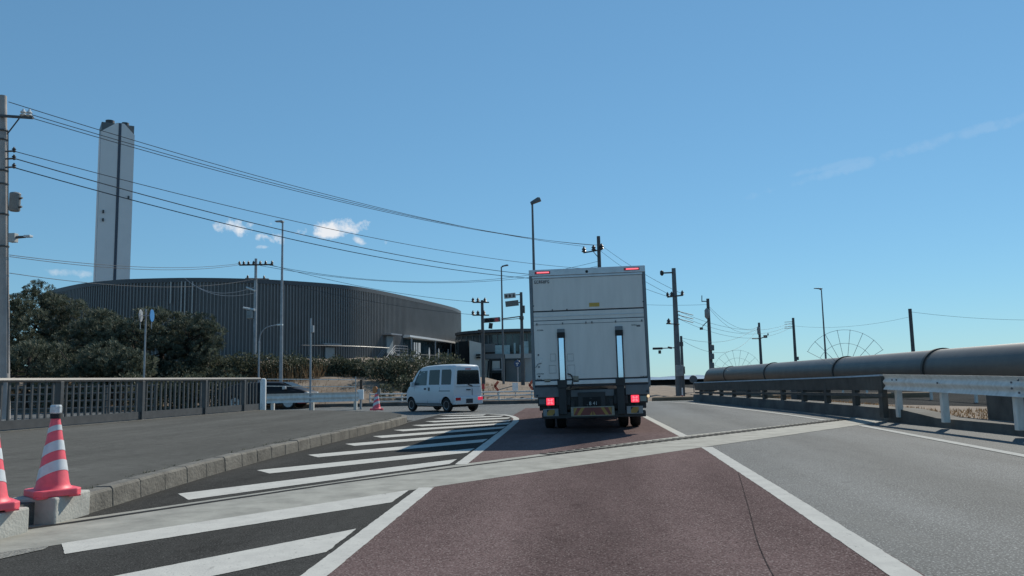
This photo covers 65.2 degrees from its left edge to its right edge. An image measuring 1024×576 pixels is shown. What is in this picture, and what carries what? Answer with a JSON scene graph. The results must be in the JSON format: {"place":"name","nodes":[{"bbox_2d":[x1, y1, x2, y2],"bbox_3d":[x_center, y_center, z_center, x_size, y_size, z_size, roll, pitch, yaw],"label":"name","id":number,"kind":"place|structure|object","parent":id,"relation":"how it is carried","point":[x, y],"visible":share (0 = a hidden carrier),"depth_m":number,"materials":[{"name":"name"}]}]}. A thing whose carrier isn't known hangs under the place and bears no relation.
{"place":"outdoors","nodes":[
{"label":"outdoors","id":0,"kind":"place"},
{"bbox_2d":[0,410,400,525],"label":"footpath","id":1,"kind":"structure","parent":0,"point":[100,454],"depth_m":14.48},
{"bbox_2d":[260,378,265,409],"bbox_3d":[-9.572,4.048,30.494,0.400,1.200,0.220,-2,-7,5],"label":"end post","id":2,"kind":"object","parent":1,"relation":"on","point":[262,393],"visible":0.87,"depth_m":30.40,"materials":[{"name":"metal"}]},
{"bbox_2d":[370,393,382,410],"bbox_3d":[-4.708,3.895,27.801,0.380,0.704,0.380,3,-8,-34],"label":"traffic cone","id":3,"kind":"object","parent":1,"relation":"on","point":[376,404],"visible":1,"depth_m":27.70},
{"bbox_2d":[0,414,511,575],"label":"island surface","id":4,"kind":"object","parent":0,"point":[54,560],"visible":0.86,"depth_m":6.79,"materials":[{"name":"asphalt"}]},
{"bbox_2d":[0,546,47,558],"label":"road marking","id":5,"kind":"object","parent":4,"relation":"on","point":[5,554],"visible":1,"depth_m":5.69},
{"bbox_2d":[62,490,407,553],"bbox_3d":[-2.083,2.003,7.042,0.526,0.001,3.562,-7,-9,41],"label":"hatch stripe","id":6,"kind":"object","parent":4,"relation":"on","point":[148,535],"visible":1,"depth_m":6.70,"materials":[{"name":"paint"}]},
{"bbox_2d":[116,529,354,575],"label":"hatch stripe","id":7,"kind":"object","parent":4,"relation":"on","point":[234,561],"visible":1,"depth_m":5.32,"materials":[{"name":"paint"}]},
{"bbox_2d":[179,459,455,499],"bbox_3d":[-2.112,2.345,10.017,0.543,0.001,4.413,-6,-8,39],"label":"hatch stripe","id":8,"kind":"object","parent":4,"relation":"on","point":[222,491],"visible":1,"depth_m":9.46,"materials":[{"name":"paint"}]},
{"bbox_2d":[258,448,473,472],"bbox_3d":[-1.893,2.569,12.012,4.071,0.001,0.530,5,-9,-45],"label":"hatch stripe","id":9,"kind":"object","parent":4,"relation":"on","point":[313,466],"visible":1,"depth_m":11.70,"materials":[{"name":"paint"}]},
{"bbox_2d":[311,439,486,456],"bbox_3d":[-1.759,2.812,14.152,4.076,0.001,0.541,5,-9,-43],"label":"hatch stripe","id":10,"kind":"object","parent":4,"relation":"on","point":[392,448],"visible":1,"depth_m":13.89,"materials":[{"name":"paint"}]},
{"bbox_2d":[348,432,496,445],"bbox_3d":[-1.608,3.057,16.314,4.112,0.001,0.573,5,-9,-44],"label":"hatch stripe","id":11,"kind":"object","parent":4,"relation":"on","point":[411,439],"visible":1,"depth_m":16.04,"materials":[{"name":"paint"}]},
{"bbox_2d":[374,426,505,437],"bbox_3d":[-1.454,3.280,18.286,4.093,0.001,0.628,5,-9,-44],"label":"hatch stripe","id":12,"kind":"object","parent":4,"relation":"on","point":[409,434],"visible":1,"depth_m":18.02,"materials":[{"name":"paint"}]},
{"bbox_2d":[397,422,510,430],"bbox_3d":[-1.302,3.493,20.173,3.767,0.001,0.637,4,-8,-39],"label":"hatch stripe","id":13,"kind":"object","parent":4,"relation":"on","point":[451,427],"visible":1,"depth_m":19.95,"materials":[{"name":"paint"}]},
{"bbox_2d":[415,420,509,425],"bbox_3d":[-1.164,3.681,21.842,3.246,0.001,0.726,3,-8,-33],"label":"hatch stripe","id":14,"kind":"object","parent":4,"relation":"on","point":[462,423],"visible":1,"depth_m":21.72,"materials":[{"name":"paint"}]},
{"bbox_2d":[426,417,509,421],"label":"hatch stripe","id":15,"kind":"object","parent":4,"relation":"on","point":[468,419],"visible":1,"depth_m":23.46,"materials":[{"name":"paint"}]},
{"bbox_2d":[456,414,518,463],"bbox_3d":[-0.514,3.421,19.699,2.385,0.001,17.332,0,-7,-6],"label":"lane line","id":16,"kind":"object","parent":4,"relation":"on","point":[468,458],"visible":0.99,"depth_m":14.56,"materials":[{"name":"paint"}]},
{"bbox_2d":[1,400,692,420],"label":"junction road","id":17,"kind":"structure","parent":0,"point":[421,412],"depth_m":34.43,"materials":[{"name":"asphalt"}]},
{"bbox_2d":[0,95,33,419],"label":"utility pole","id":18,"kind":"object","parent":17,"relation":"on","point":[11,201],"visible":1,"depth_m":26.92,"materials":[{"name":"concrete"}]},
{"bbox_2d":[139,309,153,377],"bbox_3d":[-17.247,3.347,37.583,0.711,4.729,0.589,-2,-7,5],"label":"road sign","id":19,"kind":"object","parent":17,"relation":"on","point":[141,315],"visible":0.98,"depth_m":37.76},
{"bbox_2d":[221,382,317,408],"bbox_3d":[-11.711,5.189,38.761,4.350,1.308,2.140,-2,-7,5],"label":"dark car","id":20,"kind":"object","parent":17,"relation":"on","point":[278,390],"visible":0.34,"depth_m":37.98,"materials":[{"name":"paint"}]},
{"bbox_2d":[407,364,482,411],"bbox_3d":[-2.658,3.870,30.999,1.711,1.784,3.255,5,-9,-41],"label":"white van","id":21,"kind":"object","parent":17,"relation":"on","point":[447,387],"visible":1,"depth_m":30.07,"materials":[{"name":"paint"}]},
{"bbox_2d":[10,357,731,413],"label":"embankment","id":22,"kind":"structure","parent":0,"point":[662,391],"depth_m":45.74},
{"bbox_2d":[9,291,49,377],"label":"pine tree","id":23,"kind":"object","parent":22,"relation":"on","point":[17,305],"visible":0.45,"depth_m":46.73,"materials":[{"name":"green plant"}]},
{"bbox_2d":[11,279,67,366],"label":"pine tree","id":24,"kind":"object","parent":22,"relation":"on","point":[42,297],"visible":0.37,"depth_m":50.01,"materials":[{"name":"green plant"}]},
{"bbox_2d":[10,338,76,408],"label":"pine tree","id":25,"kind":"object","parent":22,"relation":"on","point":[36,372],"visible":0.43,"depth_m":42.18,"materials":[{"name":"green plant"}]},
{"bbox_2d":[33,294,94,356],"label":"pine tree","id":26,"kind":"object","parent":22,"relation":"on","point":[66,314],"visible":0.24,"depth_m":51.46,"materials":[{"name":"green plant"}]},
{"bbox_2d":[27,336,128,410],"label":"pine tree","id":27,"kind":"object","parent":22,"relation":"on","point":[75,369],"visible":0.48,"depth_m":41.16,"materials":[{"name":"green plant"}]},
{"bbox_2d":[46,307,137,377],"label":"pine tree","id":28,"kind":"object","parent":22,"relation":"on","point":[99,315],"visible":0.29,"depth_m":47.63,"materials":[{"name":"green plant"}]},
{"bbox_2d":[74,347,159,406],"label":"pine tree","id":29,"kind":"object","parent":22,"relation":"on","point":[121,361],"visible":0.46,"depth_m":41.18,"materials":[{"name":"green plant"}]},
{"bbox_2d":[83,306,182,377],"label":"pine tree","id":30,"kind":"object","parent":22,"relation":"on","point":[126,333],"visible":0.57,"depth_m":46.59,"materials":[{"name":"green plant"}]},
{"bbox_2d":[112,369,180,410],"bbox_3d":[-18.153,5.277,40.175,3.596,2.547,2.613,-2,-7,5],"label":"shrub","id":31,"kind":"object","parent":22,"relation":"on","point":[128,388],"visible":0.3,"depth_m":39.88,"materials":[{"name":"green plant"}]},
{"bbox_2d":[137,306,192,366],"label":"pine tree","id":32,"kind":"object","parent":22,"relation":"on","point":[161,317],"visible":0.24,"depth_m":49.95,"materials":[{"name":"green plant"}]},
{"bbox_2d":[149,361,194,383],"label":"shrub","id":33,"kind":"object","parent":22,"relation":"on","point":[168,369],"visible":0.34,"depth_m":46.59,"materials":[{"name":"green plant"}]},
{"bbox_2d":[148,370,214,409],"bbox_3d":[-16.779,5.305,40.107,4.010,2.415,2.410,-2,-7,5],"label":"shrub","id":34,"kind":"object","parent":22,"relation":"on","point":[163,384],"visible":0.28,"depth_m":39.70,"materials":[{"name":"green plant"}]},
{"bbox_2d":[159,363,212,383],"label":"shrub","id":35,"kind":"object","parent":22,"relation":"on","point":[196,368],"visible":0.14,"depth_m":47.15,"materials":[{"name":"green plant"}]},
{"bbox_2d":[156,311,229,377],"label":"pine tree","id":36,"kind":"object","parent":22,"relation":"on","point":[202,329],"visible":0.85,"depth_m":48.48,"materials":[{"name":"green plant"}]},
{"bbox_2d":[167,372,225,408],"bbox_3d":[-15.474,5.311,39.921,3.623,2.308,2.338,-2,-7,5],"label":"shrub","id":37,"kind":"object","parent":22,"relation":"on","point":[195,375],"visible":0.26,"depth_m":39.69,"materials":[{"name":"green plant"}]},
{"bbox_2d":[169,362,240,381],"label":"shrub","id":38,"kind":"object","parent":22,"relation":"on","point":[214,372],"visible":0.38,"depth_m":47.09,"materials":[{"name":"green plant"}]},
{"bbox_2d":[192,353,262,377],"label":"shrub","id":39,"kind":"object","parent":22,"relation":"on","point":[241,367],"visible":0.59,"depth_m":48.09,"materials":[{"name":"green plant"}]},
{"bbox_2d":[213,373,248,405],"bbox_3d":[-14.068,5.289,40.113,2.678,2.161,2.461,-2,-7,5],"label":"shrub","id":40,"kind":"object","parent":22,"relation":"on","point":[231,375],"visible":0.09,"depth_m":39.78,"materials":[{"name":"green plant"}]},
{"bbox_2d":[40,278,460,365],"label":"hall building","id":41,"kind":"structure","parent":22,"relation":"on","point":[347,327],"depth_m":88.77,"materials":[{"name":"grey metal"}]},
{"bbox_2d":[325,347,334,358],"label":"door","id":42,"kind":"structure","parent":41,"relation":"in","point":[329,352],"depth_m":90.31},
{"bbox_2d":[386,336,392,353],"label":"door","id":43,"kind":"structure","parent":41,"relation":"in","point":[389,339],"depth_m":100.68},
{"bbox_2d":[217,351,287,377],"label":"shrub","id":44,"kind":"object","parent":22,"relation":"on","point":[252,365],"visible":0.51,"depth_m":48.74,"materials":[{"name":"green plant"}]},
{"bbox_2d":[238,258,273,363],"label":"utility pole","id":45,"kind":"object","parent":22,"relation":"on","point":[252,314],"visible":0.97,"depth_m":51.96,"materials":[{"name":"grey concrete"}]},
{"bbox_2d":[11,255,238,267],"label":"overhead cable","id":46,"kind":"object","parent":45,"relation":"attached to","point":[116,265],"visible":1,"depth_m":35.98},
{"bbox_2d":[9,256,241,269],"bbox_3d":[-17.261,-1.317,39.728,0.023,3.431,25.171,-1,-7,-1],"label":"overhead cable","id":47,"kind":"object","parent":45,"relation":"attached to","point":[111,267],"visible":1,"depth_m":33.81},
{"bbox_2d":[10,273,252,286],"bbox_3d":[-16.861,-0.547,39.603,0.023,2.985,25.098,-1,-7,0],"label":"overhead cable","id":48,"kind":"object","parent":45,"relation":"attached to","point":[118,285],"visible":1,"depth_m":33.30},
{"bbox_2d":[258,324,282,381],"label":"street lamp","id":49,"kind":"object","parent":22,"relation":"on","point":[259,349],"visible":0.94,"depth_m":45.43,"materials":[{"name":"grey metal"}]},
{"bbox_2d":[275,220,283,381],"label":"street lamp","id":50,"kind":"object","parent":22,"relation":"on","point":[281,338],"visible":0.91,"depth_m":46.54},
{"bbox_2d":[260,350,303,380],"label":"shrub","id":51,"kind":"object","parent":22,"relation":"on","point":[275,365],"visible":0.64,"depth_m":48.99,"materials":[{"name":"green plant"}]},
{"bbox_2d":[277,354,327,377],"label":"shrub","id":52,"kind":"object","parent":22,"relation":"on","point":[305,359],"visible":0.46,"depth_m":49.48,"materials":[{"name":"green plant"}]},
{"bbox_2d":[301,354,347,376],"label":"shrub","id":53,"kind":"object","parent":22,"relation":"on","point":[331,372],"visible":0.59,"depth_m":49.49,"materials":[{"name":"green plant"}]},
{"bbox_2d":[321,357,366,376],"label":"shrub","id":54,"kind":"object","parent":22,"relation":"on","point":[345,360],"visible":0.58,"depth_m":49.60,"materials":[{"name":"green plant"}]},
{"bbox_2d":[338,355,382,376],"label":"shrub","id":55,"kind":"object","parent":22,"relation":"on","point":[354,366],"visible":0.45,"depth_m":49.30,"materials":[{"name":"green plant"}]},
{"bbox_2d":[363,349,425,382],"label":"shrub","id":56,"kind":"object","parent":22,"relation":"on","point":[378,364],"visible":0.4,"depth_m":47.08,"materials":[{"name":"green plant"}]},
{"bbox_2d":[377,374,412,398],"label":"shrub","id":57,"kind":"object","parent":22,"relation":"on","point":[405,387],"visible":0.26,"depth_m":42.56,"materials":[{"name":"green plant"}]},
{"bbox_2d":[380,349,442,387],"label":"shrub","id":58,"kind":"object","parent":22,"relation":"on","point":[407,370],"visible":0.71,"depth_m":46.13,"materials":[{"name":"green plant"}]},
{"bbox_2d":[411,352,464,378],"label":"shrub","id":59,"kind":"object","parent":22,"relation":"on","point":[450,361],"visible":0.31,"depth_m":47.53,"materials":[{"name":"green plant"}]},
{"bbox_2d":[471,298,488,383],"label":"utility pole","id":60,"kind":"object","parent":22,"relation":"on","point":[483,312],"visible":0.99,"depth_m":55.34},
{"bbox_2d":[483,292,524,384],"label":"signal pole","id":61,"kind":"object","parent":22,"relation":"on","point":[508,304],"visible":1,"depth_m":48.12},
{"bbox_2d":[501,264,507,383],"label":"street lamp","id":62,"kind":"object","parent":22,"relation":"on","point":[503,376],"visible":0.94,"depth_m":60.27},
{"bbox_2d":[26,358,987,418],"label":"dry grass","id":63,"kind":"structure","parent":0,"point":[291,376],"depth_m":47.62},
{"bbox_2d":[0,0,1023,376],"label":"sky","id":64,"kind":"structure","parent":0,"point":[869,154],"materials":[{"name":"blue"}]},
{"bbox_2d":[409,401,1023,575],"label":"road","id":65,"kind":"structure","parent":0,"point":[927,507],"depth_m":8.77,"materials":[{"name":"asphalt"}]},
{"bbox_2d":[0,417,882,551],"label":"joint strip","id":66,"kind":"object","parent":65,"relation":"on","point":[69,532],"visible":1,"depth_m":8.79,"materials":[{"name":"concrete"}]},
{"bbox_2d":[28,419,848,528],"bbox_3d":[1.236,2.575,12.663,0.816,0.002,20.578,-7,-9,43],"label":"joint gap","id":67,"kind":"object","parent":66,"relation":"on","point":[678,438],"visible":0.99,"depth_m":10.42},
{"bbox_2d":[327,408,924,575],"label":"red lane surface","id":68,"kind":"object","parent":65,"relation":"on","point":[681,513],"visible":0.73,"depth_m":6.31,"materials":[{"name":"asphalt"}]},
{"bbox_2d":[301,487,433,575],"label":"lane line","id":69,"kind":"object","parent":68,"relation":"on","point":[333,560],"visible":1,"depth_m":5.92,"materials":[{"name":"paint"}]},
{"bbox_2d":[529,265,650,427],"bbox_3d":[2.019,1.751,20.792,2.760,3.474,8.400,-2,-7,5],"label":"box truck","id":70,"kind":"object","parent":68,"relation":"on","point":[589,345],"visible":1,"depth_m":16.74,"materials":[{"name":"metal"}]},
{"bbox_2d":[644,416,686,435],"bbox_3d":[3.825,3.691,22.848,0.254,0.001,15.257,-2,-7,4],"label":"lane line","id":71,"kind":"object","parent":68,"relation":"on","point":[672,430],"visible":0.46,"depth_m":18.07,"materials":[{"name":"paint"}]},
{"bbox_2d":[738,473,773,575],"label":"tar seam","id":72,"kind":"object","parent":68,"relation":"on","point":[754,530],"visible":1,"depth_m":5.76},
{"bbox_2d":[702,447,922,575],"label":"lane line","id":73,"kind":"object","parent":68,"relation":"on","point":[882,560],"visible":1,"depth_m":6.00,"materials":[{"name":"paint"}]},
{"bbox_2d":[675,402,824,419],"bbox_3d":[7.415,4.284,28.671,1.430,0.001,18.213,-1,-7,-6],"label":"edge line","id":74,"kind":"object","parent":65,"relation":"on","point":[762,411],"visible":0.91,"depth_m":24.49,"materials":[{"name":"paint"}]},
{"bbox_2d":[858,425,1023,456],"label":"edge line","id":75,"kind":"object","parent":65,"relation":"on","point":[990,449],"visible":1,"depth_m":12.81,"materials":[{"name":"paint"}]},
{"bbox_2d":[668,385,986,406],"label":"back lane","id":76,"kind":"structure","parent":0,"point":[955,399],"depth_m":34.75,"materials":[{"name":"asphalt"}]},
{"bbox_2d":[685,391,987,418],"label":"verge","id":77,"kind":"structure","parent":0,"point":[962,408],"depth_m":24.20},
{"label":"ground","id":78,"kind":"structure","parent":0,"visible":0},
{"bbox_2d":[0,490,89,538],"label":"kerb","id":79,"kind":"structure","parent":78,"relation":"on","point":[54,510],"depth_m":6.87,"materials":[{"name":"concrete"}]},
{"bbox_2d":[0,442,19,511],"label":"traffic cone","id":80,"kind":"object","parent":79,"relation":"on","point":[7,503],"visible":1,"depth_m":6.31,"materials":[{"name":"plastic"}]},
{"bbox_2d":[23,405,80,499],"bbox_3d":[-4.067,1.442,7.107,0.380,0.800,0.380,-7,-9,43],"label":"traffic cone","id":81,"kind":"object","parent":79,"relation":"on","point":[52,479],"visible":0.99,"depth_m":7.02,"materials":[{"name":"plastic"}]},
{"bbox_2d":[10,384,154,413],"bbox_3d":[-18.113,4.802,33.605,5.852,1.370,0.148,1,-7,-15],"label":"pipe railing","id":82,"kind":"object","parent":78,"relation":"on","point":[106,399],"visible":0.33,"depth_m":33.66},
{"bbox_2d":[93,120,134,281],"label":"chimney","id":83,"kind":"object","parent":78,"relation":"on","point":[113,225],"visible":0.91,"depth_m":158.73,"materials":[{"name":"concrete"}]},
{"bbox_2d":[0,410,260,432],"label":"footpath edging","id":84,"kind":"object","parent":78,"relation":"on","point":[122,421],"visible":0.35,"depth_m":22.36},
{"bbox_2d":[0,378,260,429],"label":"pedestrian railing","id":85,"kind":"object","parent":84,"relation":"on","point":[141,412],"visible":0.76,"depth_m":22.71,"materials":[{"name":"metal"}]},
{"bbox_2d":[87,415,406,512],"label":"kerb","id":86,"kind":"structure","parent":78,"relation":"on","point":[107,495],"depth_m":10.25,"materials":[{"name":"concrete"}]},
{"bbox_2d":[11,400,537,411],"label":"kerb","id":87,"kind":"structure","parent":78,"relation":"on","point":[406,404],"depth_m":39.34,"materials":[{"name":"concrete"}]},
{"bbox_2d":[309,318,313,409],"bbox_3d":[-8.725,3.366,34.801,0.201,4.104,0.170,-2,-7,5],"label":"thin post","id":88,"kind":"object","parent":78,"relation":"on","point":[310,365],"visible":0.89,"depth_m":34.82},
{"bbox_2d":[266,379,357,409],"bbox_3d":[-8.664,4.673,34.826,3.897,1.511,0.415,0,-7,-9],"label":"guardrail","id":89,"kind":"object","parent":78,"relation":"on","point":[272,399],"visible":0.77,"depth_m":34.69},
{"bbox_2d":[369,390,537,402],"bbox_3d":[-2.242,5.458,39.375,9.800,0.720,0.155,-2,-7,5],"label":"pipe railing","id":90,"kind":"object","parent":78,"relation":"on","point":[498,395],"visible":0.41,"depth_m":39.21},
{"bbox_2d":[455,329,531,381],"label":"glass building","id":91,"kind":"structure","parent":78,"relation":"on","point":[468,346],"depth_m":108.89,"materials":[{"name":"glass"}]},
{"bbox_2d":[530,197,540,269],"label":"street lamp","id":92,"kind":"object","parent":78,"relation":"on","point":[535,200],"visible":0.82,"depth_m":40.62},
{"bbox_2d":[582,236,603,266],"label":"utility pole","id":93,"kind":"object","parent":78,"relation":"on","point":[599,248],"visible":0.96,"depth_m":60.18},
{"bbox_2d":[15,168,523,277],"bbox_3d":[-5.294,-1.908,43.693,0.035,1.216,40.438,-6,-8,35],"label":"overhead cable","id":94,"kind":"object","parent":93,"relation":"attached to","point":[240,227],"visible":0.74,"depth_m":33.99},
{"bbox_2d":[16,159,523,273],"bbox_3d":[-5.296,-2.217,43.727,0.035,1.230,40.440,-6,-8,35],"label":"overhead cable","id":95,"kind":"object","parent":93,"relation":"attached to","point":[243,220],"visible":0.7,"depth_m":34.25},
{"bbox_2d":[16,151,572,267],"bbox_3d":[-5.321,-2.691,43.783,0.026,0.796,40.476,-6,-8,35],"label":"overhead cable","id":96,"kind":"object","parent":93,"relation":"attached to","point":[257,212],"visible":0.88,"depth_m":34.87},
{"bbox_2d":[9,102,584,246],"bbox_3d":[-5.963,-4.448,44.043,0.026,0.734,40.142,-6,-8,34],"label":"overhead cable","id":97,"kind":"object","parent":93,"relation":"attached to","point":[238,170],"visible":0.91,"depth_m":34.53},
{"bbox_2d":[26,113,585,244],"bbox_3d":[-5.296,-4.367,43.970,0.026,1.021,40.198,-6,-8,35],"label":"overhead cable","id":98,"kind":"object","parent":93,"relation":"attached to","point":[260,179],"visible":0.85,"depth_m":34.86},
{"bbox_2d":[34,118,591,244],"bbox_3d":[-4.854,-4.277,43.917,0.026,1.190,40.314,-6,-8,35],"label":"overhead cable","id":99,"kind":"object","parent":93,"relation":"attached to","point":[275,185],"visible":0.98,"depth_m":35.18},
{"bbox_2d":[653,268,692,395],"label":"utility pole","id":100,"kind":"object","parent":78,"relation":"on","point":[677,356],"visible":0.98,"depth_m":47.18,"materials":[{"name":"concrete"}]},
{"bbox_2d":[651,379,703,384],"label":"sea wall","id":101,"kind":"structure","parent":78,"relation":"on","point":[666,382],"depth_m":115.14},
{"bbox_2d":[675,336,684,395],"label":"signal pole","id":102,"kind":"object","parent":78,"relation":"on","point":[679,370],"visible":0.97,"depth_m":45.85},
{"bbox_2d":[700,295,713,368],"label":"utility pole","id":103,"kind":"object","parent":78,"relation":"on","point":[710,345],"visible":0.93,"depth_m":58.73,"materials":[{"name":"concrete"}]},
{"bbox_2d":[752,323,768,363],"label":"utility pole","id":104,"kind":"object","parent":78,"relation":"on","point":[760,345],"visible":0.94,"depth_m":72.91,"materials":[{"name":"black metal"}]},
{"bbox_2d":[652,392,929,400],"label":"road edge bank","id":105,"kind":"structure","parent":78,"relation":"on","point":[890,395],"depth_m":37.82,"materials":[{"name":"concrete"}]},
{"bbox_2d":[784,318,798,360],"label":"utility pole","id":106,"kind":"object","parent":78,"relation":"on","point":[796,358],"visible":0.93,"depth_m":72.73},
{"bbox_2d":[814,288,826,358],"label":"street lamp","id":107,"kind":"object","parent":78,"relation":"on","point":[823,323],"visible":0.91,"depth_m":77.49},
{"bbox_2d":[693,394,1023,435],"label":"kerb wall","id":108,"kind":"structure","parent":78,"relation":"on","point":[919,416],"depth_m":19.74,"materials":[{"name":"concrete"}]},
{"bbox_2d":[694,374,888,417],"bbox_3d":[8.782,3.577,27.955,0.596,0.997,19.346,-1,-7,0],"label":"bridge railing","id":109,"kind":"object","parent":108,"relation":"on","point":[854,384],"visible":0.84,"depth_m":23.91,"materials":[{"name":"metal"}]},
{"bbox_2d":[882,374,1023,430],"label":"guardrail","id":110,"kind":"object","parent":108,"relation":"on","point":[1008,386],"visible":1,"depth_m":15.32,"materials":[{"name":"grey metal"}]},
{"bbox_2d":[703,343,1023,420],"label":"pipeline","id":111,"kind":"object","parent":78,"relation":"on","point":[999,360],"visible":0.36,"depth_m":20.75,"materials":[{"name":"metal"}]},
{"bbox_2d":[807,330,882,364],"bbox_3d":[11.371,2.028,27.333,2.518,1.208,0.015,-2,-7,5],"label":"climb guard","id":112,"kind":"object","parent":111,"relation":"attached to","point":[840,345],"visible":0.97,"depth_m":27.34,"materials":[{"name":"metal"}]},
{"bbox_2d":[908,309,914,351],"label":"utility pole","id":113,"kind":"object","parent":78,"relation":"on","point":[911,331],"visible":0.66,"depth_m":57.46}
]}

